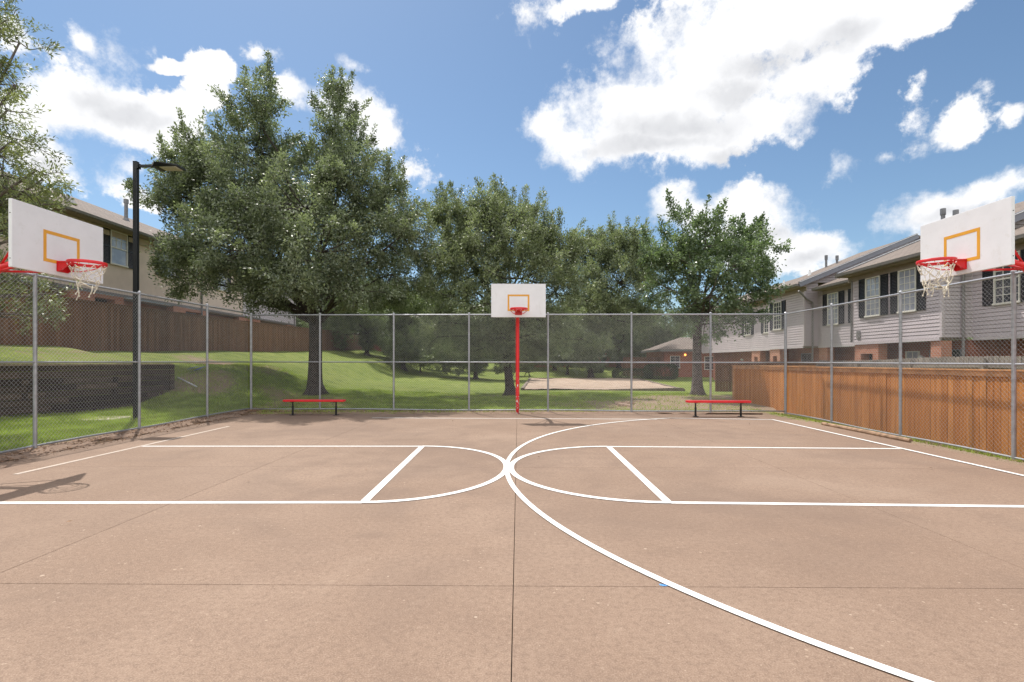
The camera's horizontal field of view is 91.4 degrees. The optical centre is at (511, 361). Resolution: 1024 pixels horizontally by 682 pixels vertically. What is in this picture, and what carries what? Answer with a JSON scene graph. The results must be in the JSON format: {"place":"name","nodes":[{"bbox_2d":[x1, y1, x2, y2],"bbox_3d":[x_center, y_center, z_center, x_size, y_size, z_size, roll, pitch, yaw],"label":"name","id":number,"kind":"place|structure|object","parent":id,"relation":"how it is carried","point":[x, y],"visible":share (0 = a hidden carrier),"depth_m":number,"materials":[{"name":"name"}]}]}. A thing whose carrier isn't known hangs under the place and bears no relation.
{"place":"outdoors","nodes":[
{"label":"outdoors","id":0,"kind":"place"},
{"bbox_2d":[0,344,1023,681],"bbox_3d":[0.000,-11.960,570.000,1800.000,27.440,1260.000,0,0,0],"label":"ground","id":1,"kind":"structure","parent":0,"point":[412,376],"depth_m":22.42,"materials":[{"name":"green plant"}]},
{"bbox_2d":[0,0,82,335],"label":"live oak tree","id":2,"kind":"object","parent":1,"relation":"on","point":[29,178],"visible":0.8,"depth_m":10.40,"materials":[{"name":"green plant"}]},
{"bbox_2d":[0,363,174,417],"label":"retaining wall","id":3,"kind":"structure","parent":1,"relation":"on","point":[47,377],"depth_m":14.46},
{"bbox_2d":[80,416,129,420],"bbox_3d":[-10.830,1.532,13.300,1.100,0.085,1.100,0,0,0],"label":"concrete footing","id":4,"kind":"object","parent":1,"relation":"on","point":[112,418],"visible":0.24,"depth_m":13.15,"materials":[{"name":"grey concrete"}]},
{"bbox_2d":[0,171,295,325],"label":"apartment building","id":5,"kind":"structure","parent":1,"relation":"on","point":[117,245],"depth_m":23.64,"materials":[{"name":"beige paint"}]},
{"bbox_2d":[109,230,128,267],"bbox_3d":[-17.955,-5.155,22.850,0.081,1.530,1.020,0,0,0],"label":"window","id":6,"kind":"structure","parent":5,"relation":"in","point":[118,247],"depth_m":22.84,"materials":[{"name":"grey glass"}]},
{"bbox_2d":[218,275,227,291],"bbox_3d":[-17.955,-5.155,31.000,0.081,1.530,1.020,0,0,0],"label":"window","id":7,"kind":"structure","parent":5,"relation":"in","point":[222,289],"depth_m":31.04,"materials":[{"name":"grey glass"}]},
{"bbox_2d":[130,161,185,419],"bbox_3d":[-9.540,-1.916,13.440,1.360,6.907,0.460,0,0,0],"label":"street lamp","id":8,"kind":"object","parent":1,"relation":"on","point":[161,166],"visible":0.84,"depth_m":13.35,"materials":[{"name":"black metal"}]},
{"bbox_2d":[0,290,362,351],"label":"board fence","id":9,"kind":"object","parent":1,"relation":"on","point":[44,338],"visible":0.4,"depth_m":21.92,"materials":[{"name":"brown wood"}]},
{"bbox_2d":[121,50,438,395],"bbox_3d":[-9.294,-5.882,21.098,12.689,14.929,12.055,0,0,0],"label":"oak tree","id":10,"kind":"object","parent":1,"relation":"on","point":[265,211],"visible":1,"depth_m":19.29,"materials":[{"name":"green plant"}]},
{"bbox_2d":[296,277,375,337],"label":"oak tree","id":11,"kind":"object","parent":1,"relation":"on","point":[298,320],"visible":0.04,"depth_m":56.09,"materials":[{"name":"green plant"}]},
{"bbox_2d":[308,279,422,355],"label":"oak tree","id":12,"kind":"object","parent":1,"relation":"on","point":[364,341],"visible":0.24,"depth_m":45.07,"materials":[{"name":"green plant"}]},
{"bbox_2d":[370,340,382,350],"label":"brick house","id":13,"kind":"structure","parent":1,"relation":"on","point":[376,347],"depth_m":56.50,"materials":[{"name":"brown brick"}]},
{"bbox_2d":[0,409,762,460],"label":"earth strip","id":14,"kind":"object","parent":1,"relation":"on","point":[55,447],"visible":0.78,"depth_m":13.01,"materials":[{"name":"brown soil"}]},
{"bbox_2d":[0,269,249,453],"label":"chain link fence","id":15,"kind":"object","parent":14,"relation":"on","point":[35,351],"visible":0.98,"depth_m":10.68,"materials":[{"name":"metal"}]},
{"bbox_2d":[356,283,445,370],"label":"oak tree","id":16,"kind":"object","parent":1,"relation":"on","point":[384,340],"visible":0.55,"depth_m":41.38,"materials":[{"name":"green plant"}]},
{"bbox_2d":[406,334,440,371],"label":"bush","id":17,"kind":"object","parent":1,"relation":"on","point":[421,365],"visible":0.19,"depth_m":44.40,"materials":[{"name":"green plant"}]},
{"bbox_2d":[411,282,459,320],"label":"oak tree","id":18,"kind":"object","parent":1,"relation":"on","point":[435,297],"visible":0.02,"depth_m":68.57,"materials":[{"name":"green plant"}]},
{"bbox_2d":[419,315,459,366],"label":"oak tree","id":19,"kind":"object","parent":1,"relation":"on","point":[432,352],"visible":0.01,"depth_m":48.65,"materials":[{"name":"green plant"}]},
{"bbox_2d":[416,299,534,378],"bbox_3d":[-2.558,-1.838,40.086,9.512,6.771,7.192,0,0,0],"label":"oak tree","id":20,"kind":"object","parent":1,"relation":"on","point":[475,370],"visible":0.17,"depth_m":38.89,"materials":[{"name":"green plant"}]},
{"bbox_2d":[461,300,539,369],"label":"oak tree","id":21,"kind":"object","parent":1,"relation":"on","point":[494,355],"visible":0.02,"depth_m":59.18,"materials":[{"name":"green plant"}]},
{"bbox_2d":[406,173,615,395],"bbox_3d":[-0.471,-3.533,22.424,9.277,10.551,8.588,0,0,23],"label":"oak tree","id":22,"kind":"object","parent":1,"relation":"on","point":[535,245],"visible":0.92,"depth_m":21.25,"materials":[{"name":"green plant"}]},
{"bbox_2d":[0,414,1023,681],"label":"court","id":23,"kind":"object","parent":1,"relation":"on","point":[644,548],"visible":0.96,"depth_m":4.15,"materials":[{"name":"beige concrete"}]},
{"bbox_2d":[0,198,107,299],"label":"basketball hoop","id":24,"kind":"object","parent":23,"relation":"on","point":[42,240],"visible":1,"depth_m":7.55,"materials":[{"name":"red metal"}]},
{"bbox_2d":[283,399,345,415],"bbox_3d":[-5.930,1.365,15.000,1.860,0.470,0.280,0,0,1],"label":"park bench","id":25,"kind":"object","parent":23,"relation":"on","point":[314,400],"visible":1,"depth_m":14.90,"materials":[{"name":"red metal"}]},
{"bbox_2d":[491,284,545,413],"bbox_3d":[0.204,-0.260,14.464,1.454,3.920,1.474,0,0,43],"label":"basketball hoop","id":26,"kind":"object","parent":23,"relation":"on","point":[517,301],"visible":0.98,"depth_m":14.20,"materials":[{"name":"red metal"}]},
{"bbox_2d":[685,400,750,416],"bbox_3d":[6.030,1.365,14.620,1.860,0.470,0.280,0,0,2],"label":"park bench","id":27,"kind":"object","parent":23,"relation":"on","point":[714,401],"visible":1,"depth_m":14.55,"materials":[{"name":"red metal"}]},
{"bbox_2d":[916,196,1023,297],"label":"basketball hoop","id":28,"kind":"object","parent":23,"relation":"on","point":[980,238],"visible":1,"depth_m":7.58,"materials":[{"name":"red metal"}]},
{"bbox_2d":[0,408,1023,521],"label":"leaf litter","id":29,"kind":"object","parent":1,"relation":"on","point":[254,410],"visible":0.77,"depth_m":11.57,"materials":[{"name":"brown plant"}]},
{"bbox_2d":[250,312,786,413],"bbox_3d":[-0.100,0.026,15.760,16.966,3.257,0.092,0,0,4],"label":"chain link fence","id":30,"kind":"object","parent":1,"relation":"on","point":[710,362],"visible":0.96,"depth_m":15.75,"materials":[{"name":"metal"}]},
{"bbox_2d":[51,281,1021,361],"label":"wood","id":31,"kind":"object","parent":1,"relation":"on","point":[687,335],"depth_m":96.78,"materials":[{"name":"plant"}]},
{"bbox_2d":[532,315,581,370],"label":"oak tree","id":32,"kind":"object","parent":1,"relation":"on","point":[553,368],"visible":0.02,"depth_m":55.77,"materials":[{"name":"green plant"}]},
{"bbox_2d":[543,315,606,374],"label":"oak tree","id":33,"kind":"object","parent":1,"relation":"on","point":[559,354],"visible":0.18,"depth_m":47.93,"materials":[{"name":"green plant"}]},
{"bbox_2d":[556,315,620,377],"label":"oak tree","id":34,"kind":"object","parent":1,"relation":"on","point":[596,366],"visible":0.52,"depth_m":43.88,"materials":[{"name":"green plant"}]},
{"bbox_2d":[534,341,643,366],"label":"brick house","id":35,"kind":"structure","parent":1,"relation":"on","point":[609,365],"depth_m":62.50,"materials":[{"name":"brown brick"}]},
{"bbox_2d":[586,363,603,372],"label":"hedge","id":36,"kind":"object","parent":1,"relation":"on","point":[601,370],"visible":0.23,"depth_m":51.50,"materials":[{"name":"green plant"}]},
{"bbox_2d":[521,378,684,390],"bbox_3d":[5.206,1.490,34.769,9.308,0.340,17.774,0,0,7],"label":"sand pit","id":37,"kind":"object","parent":1,"relation":"on","point":[596,384],"visible":0.84,"depth_m":31.63,"materials":[{"name":"beige sand"}]},
{"bbox_2d":[584,297,647,367],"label":"oak tree","id":38,"kind":"object","parent":1,"relation":"on","point":[621,337],"visible":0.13,"depth_m":58.82,"materials":[{"name":"green plant"}]},
{"bbox_2d":[559,210,676,377],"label":"oak tree","id":39,"kind":"object","parent":1,"relation":"on","point":[618,251],"visible":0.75,"depth_m":44.02,"materials":[{"name":"green plant"}]},
{"bbox_2d":[618,403,629,406],"bbox_3d":[3.942,1.522,17.599,0.400,0.100,0.200,7,1,11],"label":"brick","id":40,"kind":"object","parent":1,"relation":"on","point":[623,405],"visible":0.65,"depth_m":17.50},
{"bbox_2d":[612,368,651,378],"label":"hedge","id":41,"kind":"object","parent":1,"relation":"on","point":[639,370],"visible":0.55,"depth_m":43.54,"materials":[{"name":"green plant"}]},
{"bbox_2d":[623,357,660,375],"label":"board fence","id":42,"kind":"object","parent":1,"relation":"on","point":[636,365],"visible":0.37,"depth_m":47.33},
{"bbox_2d":[620,308,685,361],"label":"oak tree","id":43,"kind":"object","parent":1,"relation":"on","point":[667,338],"visible":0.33,"depth_m":52.93,"materials":[{"name":"green plant"}]},
{"bbox_2d":[643,363,678,379],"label":"hedge","id":44,"kind":"object","parent":1,"relation":"on","point":[675,375],"visible":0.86,"depth_m":42.54,"materials":[{"name":"green plant"}]},
{"bbox_2d":[641,337,724,376],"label":"brick house","id":45,"kind":"structure","parent":1,"relation":"on","point":[660,350],"depth_m":46.00,"materials":[{"name":"brown"}]},
{"bbox_2d":[670,356,679,367],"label":"window","id":46,"kind":"structure","parent":45,"relation":"in","point":[671,357],"depth_m":45.97,"materials":[{"name":"grey glass"}]},
{"bbox_2d":[704,356,712,369],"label":"window","id":47,"kind":"structure","parent":45,"relation":"in","point":[707,357],"depth_m":45.97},
{"bbox_2d":[635,188,795,395],"bbox_3d":[8.798,-2.933,22.216,6.849,9.224,6.718,0,0,0],"label":"broadleaf tree","id":48,"kind":"object","parent":1,"relation":"on","point":[692,253],"visible":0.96,"depth_m":21.06,"materials":[{"name":"green plant"}]},
{"bbox_2d":[670,303,769,351],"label":"oak tree","id":49,"kind":"object","parent":1,"relation":"on","point":[688,332],"visible":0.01,"depth_m":53.76,"materials":[{"name":"green plant"}]},
{"bbox_2d":[715,361,815,391],"bbox_3d":[12.683,0.789,24.620,5.129,1.634,0.364,0,0,5],"label":"board fence","id":50,"kind":"object","parent":1,"relation":"on","point":[722,383],"visible":0.32,"depth_m":24.88,"materials":[{"name":"brown wood"}]},
{"bbox_2d":[702,201,1023,379],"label":"townhouse","id":51,"kind":"structure","parent":1,"relation":"on","point":[887,269],"depth_m":19.20,"materials":[{"name":"beige"}]},
{"bbox_2d":[744,319,750,335],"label":"window","id":52,"kind":"structure","parent":51,"relation":"in","point":[746,322],"depth_m":33.03,"materials":[{"name":"grey glass"}]},
{"bbox_2d":[763,308,767,333],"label":"window","id":53,"kind":"structure","parent":51,"relation":"in","point":[766,324],"depth_m":30.54,"materials":[{"name":"grey glass"}]},
{"bbox_2d":[772,301,780,329],"bbox_3d":[14.544,-2.515,27.400,0.081,1.530,0.860,0,0,0],"label":"window","id":54,"kind":"structure","parent":51,"relation":"in","point":[777,323],"depth_m":27.42,"materials":[{"name":"grey glass"}]},
{"bbox_2d":[801,353,811,361],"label":"window","id":55,"kind":"structure","parent":51,"relation":"in","point":[808,355],"depth_m":26.27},
{"bbox_2d":[826,292,838,325],"bbox_3d":[15.244,-2.515,23.750,0.081,1.530,0.840,0,0,0],"label":"window","id":56,"kind":"structure","parent":51,"relation":"in","point":[831,297],"depth_m":23.74,"materials":[{"name":"grey glass"}]},
{"bbox_2d":[864,275,880,317],"bbox_3d":[13.943,-2.515,19.330,0.081,1.530,0.820,0,0,0],"label":"window","id":57,"kind":"structure","parent":51,"relation":"in","point":[872,284],"depth_m":19.36,"materials":[{"name":"grey glass"}]},
{"bbox_2d":[897,267,915,313],"bbox_3d":[13.943,-2.515,17.650,0.081,1.530,0.840,0,0,0],"label":"window","id":58,"kind":"structure","parent":51,"relation":"in","point":[906,277],"depth_m":17.65,"materials":[{"name":"grey glass"}]},
{"bbox_2d":[905,351,919,358],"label":"window","id":59,"kind":"structure","parent":51,"relation":"in","point":[908,354],"depth_m":18.54,"materials":[{"name":"grey glass"}]},
{"bbox_2d":[929,349,961,356],"bbox_3d":[14.854,-0.005,17.150,0.081,0.830,1.290,0,0,0],"label":"window","id":60,"kind":"structure","parent":51,"relation":"in","point":[958,352],"depth_m":16.73,"materials":[{"name":"grey glass"}]},
{"bbox_2d":[992,250,1020,305],"bbox_3d":[14.943,-2.515,15.100,0.081,1.530,0.840,0,0,0],"label":"window","id":61,"kind":"structure","parent":51,"relation":"in","point":[996,293],"depth_m":15.19,"materials":[{"name":"grey glass"}]},
{"bbox_2d":[821,422,912,442],"bbox_3d":[7.910,1.565,11.300,0.110,0.095,2.801,0,0,0],"label":"timber edging","id":62,"kind":"object","parent":1,"relation":"on","point":[889,436],"visible":0.94,"depth_m":11.00,"materials":[{"name":"brown wood"}]},
{"bbox_2d":[732,365,1023,457],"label":"board fence","id":63,"kind":"object","parent":1,"relation":"on","point":[969,375],"visible":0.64,"depth_m":11.19,"materials":[{"name":"brown wood"}]},
{"bbox_2d":[787,270,1023,460],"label":"chain link fence","id":64,"kind":"object","parent":1,"relation":"on","point":[1013,327],"visible":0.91,"depth_m":10.05,"materials":[{"name":"metal"}]},
{"bbox_2d":[816,356,1023,369],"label":"board fence","id":65,"kind":"object","parent":1,"relation":"on","point":[982,359],"visible":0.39,"depth_m":13.97,"materials":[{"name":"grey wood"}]},
{"bbox_2d":[0,0,1023,331],"label":"sky","id":66,"kind":"structure","parent":0,"point":[851,125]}
]}

